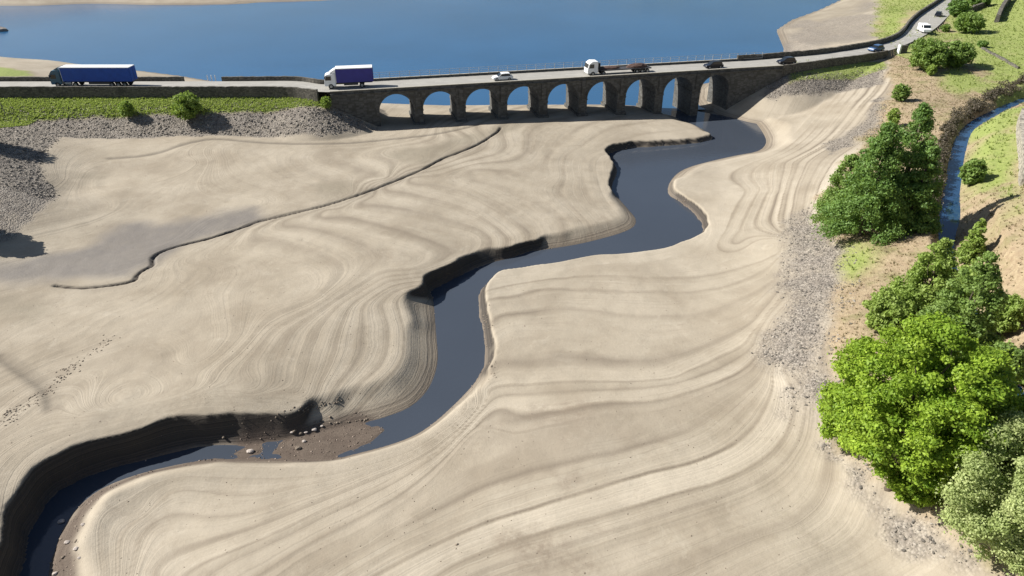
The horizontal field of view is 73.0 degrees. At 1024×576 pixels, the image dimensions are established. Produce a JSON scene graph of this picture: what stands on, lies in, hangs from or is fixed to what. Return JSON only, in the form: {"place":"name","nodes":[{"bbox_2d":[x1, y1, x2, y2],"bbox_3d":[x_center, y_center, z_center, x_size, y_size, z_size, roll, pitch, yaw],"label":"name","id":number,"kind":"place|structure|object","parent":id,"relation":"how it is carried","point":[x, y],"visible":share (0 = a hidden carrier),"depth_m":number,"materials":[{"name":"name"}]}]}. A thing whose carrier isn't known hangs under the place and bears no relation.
{"place":"outdoors","nodes":[
{"label":"outdoors","id":0,"kind":"place"},
{"bbox_2d":[19,110,765,575],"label":"river water","id":1,"kind":"structure","parent":0,"point":[641,182],"depth_m":87.24,"materials":[{"name":"grey liquid"}]},
{"bbox_2d":[0,0,839,111],"bbox_3d":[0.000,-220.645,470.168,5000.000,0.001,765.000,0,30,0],"label":"reservoir water","id":2,"kind":"structure","parent":0,"point":[315,39],"depth_m":239.22,"materials":[{"name":"blue liquid"}]},
{"bbox_2d":[0,0,950,91],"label":"road","id":3,"kind":"structure","parent":0,"point":[933,22],"depth_m":146.53,"materials":[{"name":"grey asphalt"}]},
{"bbox_2d":[48,65,137,85],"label":"lorry","id":4,"kind":"object","parent":3,"relation":"on","point":[110,75],"visible":0.91,"depth_m":137.33,"materials":[{"name":"blue paint"}]},
{"bbox_2d":[129,66,137,80],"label":"rear door","id":5,"kind":"structure","parent":4,"relation":"in","point":[132,70],"depth_m":138.30,"materials":[{"name":"blue metal"}]},
{"bbox_2d":[324,65,373,88],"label":"lorry","id":6,"kind":"object","parent":3,"relation":"on","point":[362,75],"visible":1,"depth_m":136.68,"materials":[{"name":"white paint"}]},
{"bbox_2d":[491,72,512,80],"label":"car","id":7,"kind":"object","parent":3,"relation":"on","point":[503,75],"visible":0.99,"depth_m":142.94,"materials":[{"name":"white paint"}]},
{"bbox_2d":[269,16,933,87],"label":"road markings","id":8,"kind":"object","parent":3,"relation":"on","point":[549,75],"visible":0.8,"depth_m":145.72,"materials":[{"name":"paint"}]},
{"bbox_2d":[584,59,651,75],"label":"flatbed lorry","id":9,"kind":"object","parent":3,"relation":"on","point":[592,67],"visible":0.9,"depth_m":147.00,"materials":[{"name":"white paint"}]},
{"bbox_2d":[600,66,618,69],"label":"scrap load","id":10,"kind":"object","parent":9,"relation":"on","point":[608,67],"visible":0.97,"depth_m":147.40},
{"bbox_2d":[626,63,647,67],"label":"scrap load","id":11,"kind":"object","parent":9,"relation":"on","point":[638,65],"visible":1,"depth_m":148.59},
{"bbox_2d":[703,60,723,68],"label":"car","id":12,"kind":"object","parent":3,"relation":"on","point":[714,64],"visible":0.97,"depth_m":152.54,"materials":[{"name":"black paint"}]},
{"bbox_2d":[776,56,796,64],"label":"car","id":13,"kind":"object","parent":3,"relation":"on","point":[787,59],"visible":1,"depth_m":156.20,"materials":[{"name":"black paint"}]},
{"bbox_2d":[867,44,884,51],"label":"car","id":14,"kind":"object","parent":3,"relation":"on","point":[876,47],"visible":1,"depth_m":168.69,"materials":[{"name":"blue paint"}]},
{"bbox_2d":[917,23,930,32],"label":"van","id":15,"kind":"object","parent":3,"relation":"on","point":[923,27],"visible":1,"depth_m":190.18,"materials":[{"name":"white paint"}]},
{"bbox_2d":[934,11,942,16],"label":"car","id":16,"kind":"object","parent":3,"relation":"on","point":[939,13],"visible":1,"depth_m":214.43,"materials":[{"name":"black paint"}]},
{"bbox_2d":[0,0,1023,575],"bbox_3d":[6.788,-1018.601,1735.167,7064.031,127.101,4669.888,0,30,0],"label":"ground","id":17,"kind":"structure","parent":0,"point":[398,214],"depth_m":74.29,"materials":[{"name":"beige sand"}]},
{"bbox_2d":[0,76,184,80],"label":"causeway wall","id":18,"kind":"structure","parent":17,"relation":"on","point":[147,78],"depth_m":142.79,"materials":[{"name":"grey stone"}]},
{"bbox_2d":[117,100,134,117],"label":"bush","id":19,"kind":"object","parent":17,"relation":"on","point":[127,108],"visible":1,"depth_m":132.45,"materials":[{"name":"green plant"}]},
{"bbox_2d":[0,86,318,101],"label":"causeway wall","id":20,"kind":"structure","parent":17,"relation":"on","point":[144,91],"depth_m":136.96,"materials":[{"name":"grey stone"}]},
{"bbox_2d":[170,90,202,120],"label":"bush","id":21,"kind":"object","parent":17,"relation":"on","point":[187,106],"visible":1,"depth_m":131.25,"materials":[{"name":"green plant"}]},
{"bbox_2d":[31,313,480,574],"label":"bed gravel","id":22,"kind":"structure","parent":17,"relation":"on","point":[234,459],"depth_m":62.10,"materials":[{"name":"gravel"}]},
{"bbox_2d":[221,76,343,92],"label":"causeway wall","id":23,"kind":"structure","parent":17,"relation":"on","point":[271,78],"depth_m":142.97,"materials":[{"name":"grey stone"}]},
{"bbox_2d":[320,96,331,108],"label":"bush","id":24,"kind":"object","parent":17,"relation":"on","point":[325,101],"visible":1,"depth_m":133.57,"materials":[{"name":"green plant"}]},
{"bbox_2d":[0,140,798,573],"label":"mud clods","id":25,"kind":"object","parent":17,"relation":"on","point":[300,406],"visible":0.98,"depth_m":65.33,"materials":[{"name":"brown soil"}]},
{"bbox_2d":[0,67,980,566],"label":"loose stones","id":26,"kind":"object","parent":17,"relation":"on","point":[336,117],"visible":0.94,"depth_m":116.66,"materials":[{"name":"grey stone"}]},
{"bbox_2d":[0,0,1023,277],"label":"green grass","id":27,"kind":"structure","parent":17,"relation":"on","point":[94,102],"depth_m":136.32,"materials":[{"name":"green plant"}]},
{"bbox_2d":[330,52,783,125],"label":"arched bridge","id":28,"kind":"structure","parent":17,"relation":"on","point":[728,88],"depth_m":148.01,"materials":[{"name":"grey stone"}]},
{"bbox_2d":[781,50,887,77],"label":"road wall","id":29,"kind":"structure","parent":17,"relation":"on","point":[788,69],"depth_m":160.86,"materials":[{"name":"grey stone"}]},
{"bbox_2d":[808,153,865,233],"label":"tree","id":30,"kind":"object","parent":17,"relation":"on","point":[836,178],"visible":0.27,"depth_m":89.21,"materials":[{"name":"green plant"}]},
{"bbox_2d":[737,0,941,60],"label":"road wall","id":31,"kind":"structure","parent":17,"relation":"on","point":[892,37],"depth_m":169.41,"materials":[{"name":"grey stone"}]},
{"bbox_2d":[813,397,885,455],"bbox_3d":[27.549,10.526,56.085,5.981,5.937,6.164,-21,36,-32],"label":"bush","id":32,"kind":"object","parent":17,"relation":"on","point":[827,429],"visible":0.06,"depth_m":55.56,"materials":[{"name":"green plant"}]},
{"bbox_2d":[811,120,917,247],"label":"tree","id":33,"kind":"object","parent":17,"relation":"on","point":[872,187],"visible":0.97,"depth_m":81.90,"materials":[{"name":"green plant"}]},
{"bbox_2d":[862,285,917,330],"bbox_3d":[35.969,2.387,65.749,5.098,5.200,4.826,0,30,0],"label":"bush","id":34,"kind":"object","parent":17,"relation":"on","point":[887,305],"visible":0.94,"depth_m":64.63,"materials":[{"name":"green plant"}]},
{"bbox_2d":[885,108,901,123],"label":"bush","id":35,"kind":"object","parent":17,"relation":"on","point":[893,115],"visible":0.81,"depth_m":127.19,"materials":[{"name":"green plant"}]},
{"bbox_2d":[891,83,912,101],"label":"bush","id":36,"kind":"object","parent":17,"relation":"on","point":[903,92],"visible":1,"depth_m":137.22,"materials":[{"name":"green plant"}]},
{"bbox_2d":[896,45,908,53],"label":"wall end","id":37,"kind":"structure","parent":17,"relation":"on","point":[901,49],"depth_m":171.58,"materials":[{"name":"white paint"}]},
{"bbox_2d":[868,102,943,233],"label":"tree","id":38,"kind":"object","parent":17,"relation":"on","point":[922,119],"visible":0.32,"depth_m":82.15,"materials":[{"name":"green plant"}]},
{"bbox_2d":[877,136,946,235],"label":"tree","id":39,"kind":"object","parent":17,"relation":"on","point":[923,199],"visible":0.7,"depth_m":81.80,"materials":[{"name":"green plant"}]},
{"bbox_2d":[815,310,1023,499],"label":"tree","id":40,"kind":"object","parent":17,"relation":"on","point":[916,397],"visible":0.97,"depth_m":44.79,"materials":[{"name":"green plant"}]},
{"bbox_2d":[894,468,944,507],"bbox_3d":[29.034,14.314,49.587,3.715,3.513,3.410,-8,31,-13],"label":"bush","id":41,"kind":"object","parent":17,"relation":"on","point":[924,497],"visible":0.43,"depth_m":48.74,"materials":[{"name":"green plant"}]},
{"bbox_2d":[816,21,1023,565],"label":"dry grass","id":42,"kind":"structure","parent":17,"relation":"on","point":[865,234],"depth_m":91.75,"materials":[{"name":"beige plant"}]},
{"bbox_2d":[886,237,960,316],"bbox_3d":[39.441,-0.653,65.917,7.995,9.451,7.834,0,30,0],"label":"tree","id":43,"kind":"object","parent":17,"relation":"on","point":[943,267],"visible":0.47,"depth_m":64.53,"materials":[{"name":"green plant"}]},
{"bbox_2d":[908,37,949,70],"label":"bush","id":44,"kind":"object","parent":17,"relation":"on","point":[927,52],"visible":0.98,"depth_m":151.67,"materials":[{"name":"green plant"}]},
{"bbox_2d":[926,64,937,75],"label":"bush","id":45,"kind":"object","parent":17,"relation":"on","point":[931,69],"visible":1,"depth_m":150.59,"materials":[{"name":"green plant"}]},
{"bbox_2d":[939,23,951,31],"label":"bush","id":46,"kind":"object","parent":17,"relation":"on","point":[946,27],"visible":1,"depth_m":194.81,"materials":[{"name":"green plant"}]},
{"bbox_2d":[946,0,972,16],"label":"bush","id":47,"kind":"object","parent":17,"relation":"on","point":[955,8],"visible":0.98,"depth_m":211.34,"materials":[{"name":"green plant"}]},
{"bbox_2d":[942,39,977,67],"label":"bush","id":48,"kind":"object","parent":17,"relation":"on","point":[959,52],"visible":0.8,"depth_m":153.69,"materials":[{"name":"green plant"}]},
{"bbox_2d":[916,251,1009,356],"bbox_3d":[39.641,1.600,59.322,7.738,10.512,7.739,0,30,0],"label":"tree","id":49,"kind":"object","parent":17,"relation":"on","point":[994,302],"visible":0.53,"depth_m":58.18,"materials":[{"name":"green plant"}]},
{"bbox_2d":[953,11,986,32],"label":"bush","id":50,"kind":"object","parent":17,"relation":"on","point":[969,21],"visible":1,"depth_m":188.58,"materials":[{"name":"green plant"}]},
{"bbox_2d":[955,218,987,264],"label":"tree","id":51,"kind":"object","parent":17,"relation":"on","point":[972,247],"visible":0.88,"depth_m":76.27,"materials":[{"name":"green plant"}]},
{"bbox_2d":[958,158,987,185],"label":"bush","id":52,"kind":"object","parent":17,"relation":"on","point":[973,171],"visible":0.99,"depth_m":95.83,"materials":[{"name":"green plant"}]},
{"bbox_2d":[956,264,989,296],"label":"bush","id":53,"kind":"object","parent":17,"relation":"on","point":[969,269],"visible":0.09,"depth_m":71.82,"materials":[{"name":"green plant"}]},
{"bbox_2d":[965,3,989,12],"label":"field wall","id":54,"kind":"structure","parent":17,"relation":"on","point":[978,6],"depth_m":220.77,"materials":[{"name":"grey stone"}]},
{"bbox_2d":[932,72,1023,204],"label":"heather","id":55,"kind":"object","parent":17,"relation":"on","point":[956,119],"visible":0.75,"depth_m":126.26,"materials":[{"name":"plant"}]},
{"bbox_2d":[934,405,1023,575],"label":"tree","id":56,"kind":"object","parent":17,"relation":"on","point":[987,500],"visible":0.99,"depth_m":41.83,"materials":[{"name":"green plant"}]},
{"bbox_2d":[967,0,991,5],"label":"bush","id":57,"kind":"object","parent":17,"relation":"on","point":[975,2],"visible":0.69,"depth_m":225.77,"materials":[{"name":"green plant"}]},
{"bbox_2d":[976,40,988,46],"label":"bush","id":58,"kind":"object","parent":17,"relation":"on","point":[983,43],"visible":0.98,"depth_m":171.28,"materials":[{"name":"green plant"}]},
{"bbox_2d":[981,47,1019,68],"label":"field wall","id":59,"kind":"structure","parent":17,"relation":"on","point":[1001,58],"depth_m":160.93,"materials":[{"name":"grey stone"}]},
{"bbox_2d":[994,0,1010,22],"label":"field wall","id":60,"kind":"structure","parent":17,"relation":"on","point":[1004,4],"depth_m":205.37,"materials":[{"name":"grey stone"}]},
{"bbox_2d":[985,293,1023,333],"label":"bush","id":61,"kind":"object","parent":17,"relation":"on","point":[1011,316],"visible":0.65,"depth_m":64.00,"materials":[{"name":"green plant"}]},
{"bbox_2d":[987,339,1023,383],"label":"bush","id":62,"kind":"object","parent":17,"relation":"on","point":[1018,355],"visible":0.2,"depth_m":54.41,"materials":[{"name":"green plant"}]},
{"bbox_2d":[1016,108,1023,185],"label":"field wall","id":63,"kind":"structure","parent":17,"relation":"on","point":[1020,135],"depth_m":100.86,"materials":[{"name":"beige stone"}]},
{"bbox_2d":[938,98,1023,397],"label":"canal water","id":64,"kind":"structure","parent":0,"point":[950,215],"depth_m":102.36,"materials":[{"name":"blue liquid"}]}
]}

